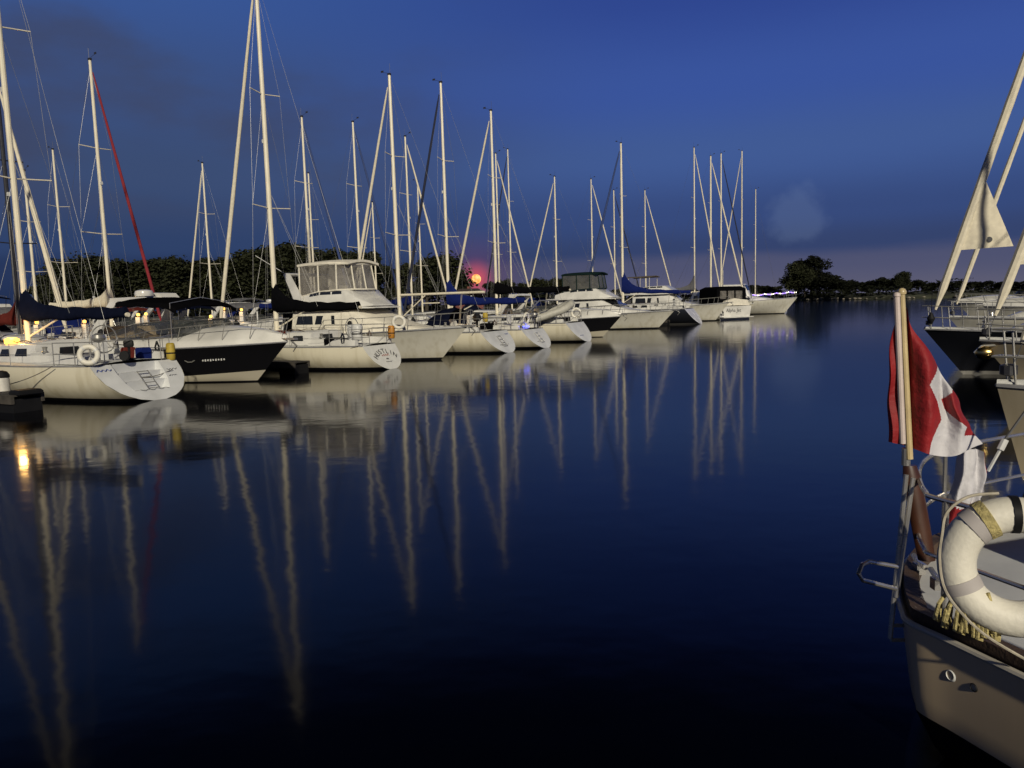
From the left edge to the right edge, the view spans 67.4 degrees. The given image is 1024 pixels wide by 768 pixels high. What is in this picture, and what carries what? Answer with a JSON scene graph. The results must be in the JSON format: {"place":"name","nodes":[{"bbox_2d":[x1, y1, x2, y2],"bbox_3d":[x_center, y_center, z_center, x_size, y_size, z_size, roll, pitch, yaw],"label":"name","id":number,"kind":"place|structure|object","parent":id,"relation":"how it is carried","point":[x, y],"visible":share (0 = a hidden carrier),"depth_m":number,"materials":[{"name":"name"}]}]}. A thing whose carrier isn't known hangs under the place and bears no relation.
{"place":"outdoors","nodes":[
{"label":"outdoors","id":0,"kind":"place"},
{"bbox_2d":[9,388,43,394],"bbox_3d":[-11.869,0.181,18.741,0.450,0.105,0.600,2,7,29],"label":"dock box","id":1,"kind":"object","parent":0,"point":[25,391],"visible":1,"depth_m":18.58,"materials":[{"name":"black plastic"}]},
{"bbox_2d":[0,297,1023,767],"bbox_3d":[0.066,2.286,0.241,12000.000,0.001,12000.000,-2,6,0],"label":"water","id":2,"kind":"structure","parent":0,"point":[634,549],"depth_m":6.99,"materials":[{"name":"blue liquid"}]},
{"bbox_2d":[0,370,10,391],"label":"dock piling","id":3,"kind":"object","parent":2,"relation":"in","point":[4,381],"visible":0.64,"depth_m":19.49,"materials":[{"name":"white plastic"}]},
{"bbox_2d":[0,391,44,412],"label":"finger pier","id":4,"kind":"structure","parent":2,"relation":"on","point":[19,403],"depth_m":18.68,"materials":[{"name":"brown wood"}]},
{"bbox_2d":[0,304,45,333],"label":"motor cruiser","id":5,"kind":"object","parent":2,"relation":"on","point":[8,309],"visible":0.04,"depth_m":38.95,"materials":[{"name":"grey plastic"}]},
{"bbox_2d":[8,161,61,327],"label":"sailboat","id":6,"kind":"object","parent":2,"relation":"on","point":[31,254],"visible":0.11,"depth_m":45.24,"materials":[{"name":"grey plastic"}]},
{"bbox_2d":[0,91,73,340],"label":"sailboat","id":7,"kind":"object","parent":2,"relation":"on","point":[11,317],"visible":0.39,"depth_m":28.30,"materials":[{"name":"grey plastic"}]},
{"bbox_2d":[40,142,123,326],"bbox_3d":[-30.246,-9.275,52.698,8.595,14.609,3.245,2,7,29],"label":"sailboat","id":8,"kind":"object","parent":2,"relation":"on","point":[60,237],"visible":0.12,"depth_m":53.02,"materials":[{"name":"grey plastic"}]},
{"bbox_2d":[0,1,184,401],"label":"sailboat","id":9,"kind":"object","parent":2,"relation":"on","point":[110,376],"visible":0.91,"depth_m":21.30,"materials":[{"name":"grey plastic"}]},
{"bbox_2d":[77,344,100,365],"bbox_3d":[-10.882,-0.746,19.744,0.557,0.556,0.180,-3,6,-13],"label":"life ring","id":10,"kind":"object","parent":9,"relation":"hanging from","point":[94,360],"visible":1,"depth_m":19.70,"materials":[{"name":"plastic"}]},
{"bbox_2d":[114,339,135,359],"bbox_3d":[-10.537,-0.926,20.898,0.504,0.564,0.149,-4,6,-17],"label":"outboard motor","id":11,"kind":"object","parent":9,"relation":"on","point":[128,343],"visible":0.9,"depth_m":20.86,"materials":[{"name":"black plastic"}]},
{"bbox_2d":[166,343,175,359],"bbox_3d":[-9.761,-0.927,21.962,0.278,0.500,0.256,-2,6,0],"label":"rescue bag","id":12,"kind":"object","parent":9,"relation":"attached to","point":[170,352],"visible":1,"depth_m":21.86,"materials":[{"name":"yellow fabric"}]},
{"bbox_2d":[23,51,161,338],"bbox_3d":[-19.949,-7.851,35.924,10.296,14.709,3.245,2,7,29],"label":"sailboat","id":13,"kind":"object","parent":2,"relation":"on","point":[105,296],"visible":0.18,"depth_m":35.28,"materials":[{"name":"grey plastic"}]},
{"bbox_2d":[93,307,185,325],"bbox_3d":[-26.520,-4.116,55.078,9.926,3.538,3.145,2,7,29],"label":"motor cruiser","id":14,"kind":"object","parent":2,"relation":"on","point":[128,321],"visible":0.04,"depth_m":55.06,"materials":[{"name":"grey plastic"}]},
{"bbox_2d":[87,290,297,382],"bbox_3d":[-10.799,-1.514,26.155,9.326,3.538,3.145,2,7,29],"label":"motor cruiser","id":15,"kind":"object","parent":2,"relation":"on","point":[212,352],"visible":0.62,"depth_m":24.75,"materials":[{"name":"grey plastic"}]},
{"bbox_2d":[142,306,256,333],"bbox_3d":[-18.244,-3.304,45.133,9.926,3.538,3.145,2,7,29],"label":"motor cruiser","id":16,"kind":"object","parent":2,"relation":"on","point":[181,316],"visible":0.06,"depth_m":44.63,"materials":[{"name":"grey plastic"}]},
{"bbox_2d":[186,160,263,318],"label":"sailboat","id":17,"kind":"object","parent":2,"relation":"on","point":[234,313],"visible":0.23,"depth_m":61.01,"materials":[{"name":"grey plastic"}]},
{"bbox_2d":[209,302,282,322],"bbox_3d":[-16.483,-3.861,51.114,9.926,3.288,3.145,2,7,29],"label":"motor cruiser","id":18,"kind":"object","parent":2,"relation":"on","point":[246,306],"visible":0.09,"depth_m":50.80,"materials":[{"name":"grey plastic"}]},
{"bbox_2d":[268,360,309,374],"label":"finger pier","id":19,"kind":"structure","parent":2,"relation":"on","point":[294,367],"depth_m":27.43,"materials":[{"name":"brown wood"}]},
{"bbox_2d":[248,108,348,329],"bbox_3d":[-13.630,-9.360,47.832,9.896,14.846,3.245,2,7,29],"label":"sailboat","id":20,"kind":"object","parent":2,"relation":"on","point":[268,305],"visible":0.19,"depth_m":46.78,"materials":[{"name":"grey plastic"}]},
{"bbox_2d":[215,0,400,369],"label":"sailboat","id":21,"kind":"object","parent":2,"relation":"on","point":[325,349],"visible":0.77,"depth_m":29.71,"materials":[{"name":"grey plastic"}]},
{"bbox_2d":[351,324,362,340],"bbox_3d":[-5.715,-1.901,28.325,0.427,0.600,0.385,-2,6,0],"label":"rescue bag","id":22,"kind":"object","parent":21,"relation":"attached to","point":[355,333],"visible":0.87,"depth_m":28.18,"materials":[{"name":"white plastic"}]},
{"bbox_2d":[391,315,405,328],"bbox_3d":[-4.635,-2.534,31.457,0.599,0.600,0.144,-2,6,-6],"label":"life ring","id":23,"kind":"object","parent":21,"relation":"attached to","point":[394,318],"visible":0.96,"depth_m":31.40,"materials":[{"name":"plastic"}]},
{"bbox_2d":[294,168,326,291],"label":"sailboat","id":24,"kind":"object","parent":2,"relation":"on","point":[311,219],"visible":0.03,"depth_m":64.96,"materials":[{"name":"grey plastic"}]},
{"bbox_2d":[291,117,406,318],"bbox_3d":[-11.357,-10.117,51.791,10.095,15.392,3.245,2,7,29],"label":"sailboat","id":25,"kind":"object","parent":2,"relation":"on","point":[358,234],"visible":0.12,"depth_m":50.53,"materials":[{"name":"grey plastic"}]},
{"bbox_2d":[252,255,475,359],"bbox_3d":[-7.118,-3.262,34.444,12.751,5.261,4.045,2,7,29],"label":"flybridge cruiser","id":26,"kind":"object","parent":2,"relation":"on","point":[412,340],"visible":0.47,"depth_m":33.11,"materials":[{"name":"grey plastic"}]},
{"bbox_2d":[283,313,293,331],"bbox_3d":[-9.990,-2.887,36.063,0.040,0.900,2.000,2,7,29],"label":"cabin door","id":27,"kind":"structure","parent":26,"relation":"in","point":[285,315],"depth_m":35.42,"materials":[{"name":"black glass"}]},
{"bbox_2d":[296,316,312,324],"bbox_3d":[-9.149,-2.808,33.910,0.976,0.374,0.091,2,7,29],"label":"window","id":28,"kind":"structure","parent":26,"relation":"in","point":[306,320],"depth_m":33.89,"materials":[{"name":"black glass"}]},
{"bbox_2d":[358,201,421,313],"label":"sailboat","id":29,"kind":"object","parent":2,"relation":"on","point":[376,282],"visible":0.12,"depth_m":76.86,"materials":[{"name":"grey plastic"}]},
{"bbox_2d":[384,132,450,319],"bbox_3d":[-8.614,-10.745,56.761,10.095,15.438,3.245,2,7,29],"label":"sailboat","id":30,"kind":"object","parent":2,"relation":"on","point":[410,301],"visible":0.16,"depth_m":55.81,"materials":[{"name":"grey plastic"}]},
{"bbox_2d":[396,179,471,315],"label":"sailboat","id":31,"kind":"object","parent":2,"relation":"on","point":[422,303],"visible":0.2,"depth_m":72.87,"materials":[{"name":"plastic"}]},
{"bbox_2d":[354,63,514,353],"bbox_3d":[-4.590,-8.367,37.548,9.891,14.515,3.345,2,7,29],"label":"sailboat","id":32,"kind":"object","parent":2,"relation":"on","point":[484,338],"visible":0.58,"depth_m":37.21,"materials":[{"name":"grey plastic"}]},
{"bbox_2d":[403,78,558,348],"bbox_3d":[-1.675,-8.859,39.984,9.069,14.815,5.904,-2,6,-6],"label":"sailboat","id":33,"kind":"object","parent":2,"relation":"on","point":[530,337],"visible":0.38,"depth_m":40.30,"materials":[{"name":"grey plastic"}]},
{"bbox_2d":[462,150,535,318],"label":"sailboat","id":34,"kind":"object","parent":2,"relation":"on","point":[474,308],"visible":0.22,"depth_m":70.43,"materials":[{"name":"plastic"}]},
{"bbox_2d":[482,147,555,310],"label":"sailboat","id":35,"kind":"object","parent":2,"relation":"on","point":[540,304],"visible":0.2,"depth_m":80.67,"materials":[{"name":"metal"}]},
{"bbox_2d":[451,107,591,341],"bbox_3d":[-0.022,-9.330,45.287,9.622,14.542,3.345,2,7,29],"label":"sailboat","id":36,"kind":"object","parent":2,"relation":"on","point":[562,329],"visible":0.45,"depth_m":45.11,"materials":[{"name":"grey plastic"}]},
{"bbox_2d":[525,299,574,323],"bbox_3d":[2.166,-4.085,43.470,3.056,0.626,1.702,-19,9,-10],"label":"inflatable dinghy","id":37,"kind":"object","parent":36,"relation":"hanging from","point":[565,306],"visible":0.75,"depth_m":42.78,"materials":[{"name":"white rubber"}]},
{"bbox_2d":[494,294,626,336],"bbox_3d":[2.837,-4.270,49.722,9.726,3.288,3.045,2,7,29],"label":"motor cruiser","id":38,"kind":"object","parent":2,"relation":"on","point":[599,322],"visible":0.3,"depth_m":47.90,"materials":[{"name":"grey plastic"}]},
{"bbox_2d":[522,174,612,309],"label":"sailboat","id":39,"kind":"object","parent":2,"relation":"on","point":[555,236],"visible":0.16,"depth_m":73.13,"materials":[{"name":"metal"}]},
{"bbox_2d":[561,174,621,296],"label":"sailboat","id":40,"kind":"object","parent":2,"relation":"on","point":[592,231],"visible":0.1,"depth_m":85.11,"materials":[{"name":"metal"}]},
{"bbox_2d":[531,272,679,329],"bbox_3d":[6.578,-6.474,61.881,14.151,5.102,4.245,2,7,29],"label":"flybridge cruiser","id":41,"kind":"object","parent":2,"relation":"on","point":[587,289],"visible":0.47,"depth_m":60.39,"materials":[{"name":"grey plastic"}]},
{"bbox_2d":[589,187,638,303],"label":"sailboat","id":42,"kind":"object","parent":2,"relation":"on","point":[615,282],"visible":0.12,"depth_m":91.41,"materials":[{"name":"metal"}]},
{"bbox_2d":[612,188,670,301],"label":"sailboat","id":43,"kind":"object","parent":2,"relation":"on","point":[619,294],"visible":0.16,"depth_m":94.30,"materials":[{"name":"metal"}]},
{"bbox_2d":[589,141,701,324],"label":"sailboat","id":44,"kind":"object","parent":2,"relation":"on","point":[687,315],"visible":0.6,"depth_m":69.10,"materials":[{"name":"grey plastic"}]},
{"bbox_2d":[624,275,732,320],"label":"flybridge cruiser","id":45,"kind":"object","parent":2,"relation":"on","point":[709,312],"visible":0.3,"depth_m":75.13,"materials":[{"name":"grey plastic"}]},
{"bbox_2d":[667,144,719,291],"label":"sailboat","id":46,"kind":"object","parent":2,"relation":"on","point":[691,286],"visible":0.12,"depth_m":86.27,"materials":[{"name":"metal"}]},
{"bbox_2d":[683,153,742,300],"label":"sailboat","id":47,"kind":"object","parent":2,"relation":"on","point":[711,271],"visible":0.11,"depth_m":91.54,"materials":[{"name":"metal"}]},
{"bbox_2d":[681,151,753,306],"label":"sailboat","id":48,"kind":"object","parent":2,"relation":"on","point":[720,225],"visible":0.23,"depth_m":95.97,"materials":[{"name":"metal"}]},
{"bbox_2d":[690,286,753,319],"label":"motor yacht","id":49,"kind":"object","parent":2,"relation":"on","point":[739,307],"visible":0.64,"depth_m":77.12,"materials":[{"name":"grey plastic"}]},
{"bbox_2d":[722,149,781,297],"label":"sailboat","id":50,"kind":"object","parent":2,"relation":"on","point":[741,161],"visible":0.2,"depth_m":110.00,"materials":[{"name":"metal"}]},
{"bbox_2d":[732,187,779,297],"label":"sailboat","id":51,"kind":"object","parent":2,"relation":"on","point":[755,239],"visible":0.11,"depth_m":116.34,"materials":[{"name":"white metal"}]},
{"bbox_2d":[722,270,796,313],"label":"trawler yacht","id":52,"kind":"object","parent":2,"relation":"on","point":[764,305],"visible":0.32,"depth_m":95.76,"materials":[{"name":"grey plastic"}]},
{"bbox_2d":[856,432,1023,767],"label":"cruising yacht","id":53,"kind":"object","parent":2,"relation":"on","point":[967,691],"visible":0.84,"depth_m":3.64,"materials":[{"name":"white plastic"}]},
{"bbox_2d":[897,288,912,459],"bbox_3d":[2.024,-0.051,3.954,0.044,0.881,0.106,-4,7,-22],"label":"flagstaff","id":54,"kind":"object","parent":53,"relation":"attached to","point":[908,423],"visible":0.87,"depth_m":3.94,"materials":[{"name":"brown wood"}]},
{"bbox_2d":[893,292,905,443],"bbox_3d":[1.973,-0.080,3.910,0.035,0.771,0.094,-3,6,-15],"label":"white pole","id":55,"kind":"object","parent":54,"relation":"attached to","point":[899,364],"visible":1,"depth_m":3.90,"materials":[{"name":"white metal"}]},
{"bbox_2d":[887,307,982,456],"bbox_3d":[2.172,-0.012,3.914,0.454,0.766,0.165,0,6,15],"label":"flag","id":56,"kind":"object","parent":54,"relation":"hanging from","point":[940,425],"visible":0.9,"depth_m":3.92,"materials":[{"name":"red fabric"}]},
{"bbox_2d":[936,495,1023,637],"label":"life ring","id":57,"kind":"object","parent":53,"relation":"attached to","point":[972,530],"visible":0.95,"depth_m":3.11,"materials":[{"name":"plastic"}]},
{"bbox_2d":[933,592,1000,641],"bbox_3d":[1.889,0.955,3.186,0.251,0.234,0.108,2,7,32],"label":"rope coil","id":58,"kind":"object","parent":57,"relation":"hanging from","point":[962,625],"visible":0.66,"depth_m":3.18,"materials":[{"name":"beige fabric"}]},
{"bbox_2d":[938,492,1023,659],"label":"grab line","id":59,"kind":"object","parent":57,"relation":"attached to","point":[947,511],"visible":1,"depth_m":3.06,"materials":[{"name":"fabric"}]},
{"bbox_2d":[987,438,1008,471],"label":"rigging block","id":60,"kind":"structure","parent":53,"relation":"attached to","point":[1002,444],"depth_m":3.64,"materials":[{"name":"white plastic"}]},
{"bbox_3d":[2.526,0.545,4.218,0.024,0.440,0.020,-2,6,0],"label":"small flagstaff","id":61,"kind":"object","parent":53,"relation":"attached to","visible":0},
{"bbox_2d":[948,449,986,522],"bbox_3d":[2.469,0.569,4.169,0.194,0.437,0.090,-2,6,0],"label":"flag","id":62,"kind":"object","parent":61,"relation":"hanging from","point":[970,475],"visible":0.69,"depth_m":4.15,"materials":[{"name":"white fabric"}]},
{"bbox_2d":[922,51,1023,373],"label":"sailboat","id":63,"kind":"object","parent":2,"relation":"on","point":[982,225],"visible":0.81,"depth_m":20.51,"materials":[{"name":"white fabric"}]},
{"bbox_2d":[948,117,1023,326],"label":"sailboat","id":64,"kind":"object","parent":2,"relation":"on","point":[1009,319],"visible":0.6,"depth_m":29.07,"materials":[{"name":"metal"}]},
{"bbox_2d":[950,283,1023,315],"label":"motor cruiser","id":65,"kind":"object","parent":2,"relation":"on","point":[988,297],"visible":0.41,"depth_m":60.68,"materials":[{"name":"grey plastic"}]},
{"bbox_2d":[976,229,1023,378],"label":"sailboat","id":66,"kind":"object","parent":2,"relation":"on","point":[1017,260],"visible":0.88,"depth_m":15.61,"materials":[{"name":"white metal"}]},
{"bbox_2d":[973,344,995,359],"bbox_3d":[9.751,-0.656,15.789,0.459,0.332,0.300,-3,6,-12],"label":"bow anchor","id":67,"kind":"object","parent":66,"relation":"hanging from","point":[984,352],"visible":0.98,"depth_m":15.71,"materials":[{"name":"silver metal"}]},
{"bbox_2d":[976,294,1023,315],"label":"motor cruiser","id":68,"kind":"object","parent":2,"relation":"on","point":[1012,299],"visible":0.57,"depth_m":45.81,"materials":[{"name":"grey plastic"}]},
{"bbox_2d":[991,326,1023,481],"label":"sailboat","id":69,"kind":"object","parent":2,"relation":"on","point":[1011,393],"visible":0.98,"depth_m":8.73,"materials":[{"name":"grey plastic"}]},
{"bbox_2d":[0,0,1023,314],"label":"sky","id":70,"kind":"structure","parent":0,"point":[864,130],"materials":[{"name":"blue"}]},
{"bbox_2d":[42,289,1022,322],"bbox_3d":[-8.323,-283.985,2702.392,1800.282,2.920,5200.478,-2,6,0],"label":"ground","id":71,"kind":"structure","parent":0,"point":[947,294],"depth_m":248.56,"materials":[{"name":"soil"}]},
{"bbox_2d":[27,273,64,303],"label":"broadleaf tree","id":72,"kind":"object","parent":71,"relation":"on","point":[30,291],"visible":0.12,"depth_m":146.32,"materials":[{"name":"green plant"}]},
{"bbox_2d":[36,256,99,304],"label":"broadleaf tree","id":73,"kind":"object","parent":71,"relation":"on","point":[50,296],"visible":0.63,"depth_m":145.25,"materials":[{"name":"green plant"}]},
{"bbox_2d":[45,251,120,300],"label":"broadleaf tree","id":74,"kind":"object","parent":71,"relation":"on","point":[92,258],"visible":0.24,"depth_m":146.67,"materials":[{"name":"green plant"}]},
{"bbox_2d":[76,258,138,307],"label":"broadleaf tree","id":75,"kind":"object","parent":71,"relation":"on","point":[118,283],"visible":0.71,"depth_m":146.27,"materials":[{"name":"green plant"}]},
{"bbox_2d":[116,259,149,315],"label":"broadleaf tree","id":76,"kind":"object","parent":71,"relation":"on","point":[129,266],"visible":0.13,"depth_m":150.72,"materials":[{"name":"green plant"}]},
{"bbox_2d":[126,256,185,312],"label":"broadleaf tree","id":77,"kind":"object","parent":71,"relation":"on","point":[142,276],"visible":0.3,"depth_m":149.01,"materials":[{"name":"green plant"}]},
{"bbox_2d":[142,255,205,311],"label":"broadleaf tree","id":78,"kind":"object","parent":71,"relation":"on","point":[173,269],"visible":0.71,"depth_m":145.95,"materials":[{"name":"green plant"}]},
{"bbox_2d":[183,258,212,315],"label":"broadleaf tree","id":79,"kind":"object","parent":71,"relation":"on","point":[199,267],"visible":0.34,"depth_m":152.27,"materials":[{"name":"green plant"}]},
{"bbox_2d":[187,257,229,302],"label":"broadleaf tree","id":80,"kind":"object","parent":71,"relation":"on","point":[214,270],"visible":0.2,"depth_m":153.01,"materials":[{"name":"green plant"}]},
{"bbox_2d":[207,257,252,310],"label":"broadleaf tree","id":81,"kind":"object","parent":71,"relation":"on","point":[216,279],"visible":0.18,"depth_m":150.18,"materials":[{"name":"green plant"}]},
{"bbox_2d":[214,246,264,313],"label":"broadleaf tree","id":82,"kind":"object","parent":71,"relation":"on","point":[238,259],"visible":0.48,"depth_m":146.88,"materials":[{"name":"green plant"}]},
{"bbox_2d":[228,245,306,313],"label":"broadleaf tree","id":83,"kind":"object","parent":71,"relation":"on","point":[284,260],"visible":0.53,"depth_m":145.13,"materials":[{"name":"green plant"}]},
{"bbox_2d":[250,239,314,312],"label":"broadleaf tree","id":84,"kind":"object","parent":71,"relation":"on","point":[280,279],"visible":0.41,"depth_m":146.31,"materials":[{"name":"green plant"}]},
{"bbox_2d":[298,247,351,293],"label":"broadleaf tree","id":85,"kind":"object","parent":71,"relation":"on","point":[324,256],"visible":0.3,"depth_m":147.53,"materials":[{"name":"green plant"}]},
{"bbox_2d":[332,250,389,295],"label":"broadleaf tree","id":86,"kind":"object","parent":71,"relation":"on","point":[367,269],"visible":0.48,"depth_m":147.68,"materials":[{"name":"green plant"}]},
{"bbox_2d":[373,264,395,297],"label":"broadleaf tree","id":87,"kind":"object","parent":71,"relation":"on","point":[388,287],"visible":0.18,"depth_m":156.41,"materials":[{"name":"green plant"}]},
{"bbox_2d":[380,268,403,299],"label":"broadleaf tree","id":88,"kind":"object","parent":71,"relation":"on","point":[392,293],"visible":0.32,"depth_m":156.38,"materials":[{"name":"green plant"}]},
{"bbox_2d":[394,263,420,309],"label":"broadleaf tree","id":89,"kind":"object","parent":71,"relation":"on","point":[404,280],"visible":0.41,"depth_m":154.87,"materials":[{"name":"green plant"}]},
{"bbox_2d":[404,255,444,310],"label":"broadleaf tree","id":90,"kind":"object","parent":71,"relation":"on","point":[433,267],"visible":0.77,"depth_m":152.80,"materials":[{"name":"green plant"}]},
{"bbox_2d":[417,250,478,304],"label":"broadleaf tree","id":91,"kind":"object","parent":71,"relation":"on","point":[453,265],"visible":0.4,"depth_m":156.75,"materials":[{"name":"green plant"}]},
{"bbox_2d":[455,286,485,308],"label":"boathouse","id":92,"kind":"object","parent":71,"relation":"on","point":[469,289],"visible":0.28,"depth_m":147.44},
{"bbox_2d":[38,278,1023,320],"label":"undergrowth","id":93,"kind":"object","parent":71,"relation":"on","point":[814,293],"visible":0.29,"depth_m":246.69,"materials":[{"name":"green plant"}]},
{"bbox_2d":[527,277,555,297],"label":"broadleaf tree","id":94,"kind":"object","parent":71,"relation":"on","point":[536,282],"visible":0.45,"depth_m":207.09,"materials":[{"name":"green plant"}]},
{"bbox_2d":[777,261,805,296],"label":"broadleaf tree","id":95,"kind":"object","parent":71,"relation":"on","point":[786,280],"visible":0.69,"depth_m":299.56,"materials":[{"name":"green plant"}]},
{"bbox_2d":[791,269,820,296],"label":"broadleaf tree","id":96,"kind":"object","parent":71,"relation":"on","point":[807,275],"visible":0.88,"depth_m":295.38,"materials":[{"name":"green plant"}]},
{"bbox_2d":[787,255,833,291],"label":"broadleaf tree","id":97,"kind":"object","parent":71,"relation":"on","point":[811,262],"visible":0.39,"depth_m":299.68,"materials":[{"name":"green plant"}]},
{"bbox_2d":[807,274,843,291],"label":"shore tree","id":98,"kind":"object","parent":71,"relation":"on","point":[820,280],"visible":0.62,"depth_m":291.39,"materials":[{"name":"green plant"}]},
{"bbox_2d":[820,282,843,293],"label":"shore tree","id":99,"kind":"object","parent":71,"relation":"on","point":[825,285],"visible":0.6,"depth_m":288.46,"materials":[{"name":"green plant"}]},
{"bbox_2d":[831,279,859,291],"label":"shore tree","id":100,"kind":"object","parent":71,"relation":"on","point":[836,281],"visible":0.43,"depth_m":284.92,"materials":[{"name":"green plant"}]},
{"bbox_2d":[864,280,893,292],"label":"shore tree","id":101,"kind":"object","parent":71,"relation":"on","point":[869,282],"visible":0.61,"depth_m":270.47,"materials":[{"name":"green plant"}]},
{"bbox_2d":[874,277,896,292],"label":"shore tree","id":102,"kind":"object","parent":71,"relation":"on","point":[879,279],"visible":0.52,"depth_m":268.12,"materials":[{"name":"green plant"}]},
{"bbox_2d":[892,271,913,288],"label":"broadleaf tree","id":103,"kind":"object","parent":71,"relation":"on","point":[902,279],"visible":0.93,"depth_m":264.57,"materials":[{"name":"green plant"}]},
{"bbox_2d":[800,293,1023,299],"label":"shore rocks","id":104,"kind":"object","parent":71,"relation":"on","point":[854,298],"visible":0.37,"depth_m":266.12,"materials":[{"name":"grey stone"}]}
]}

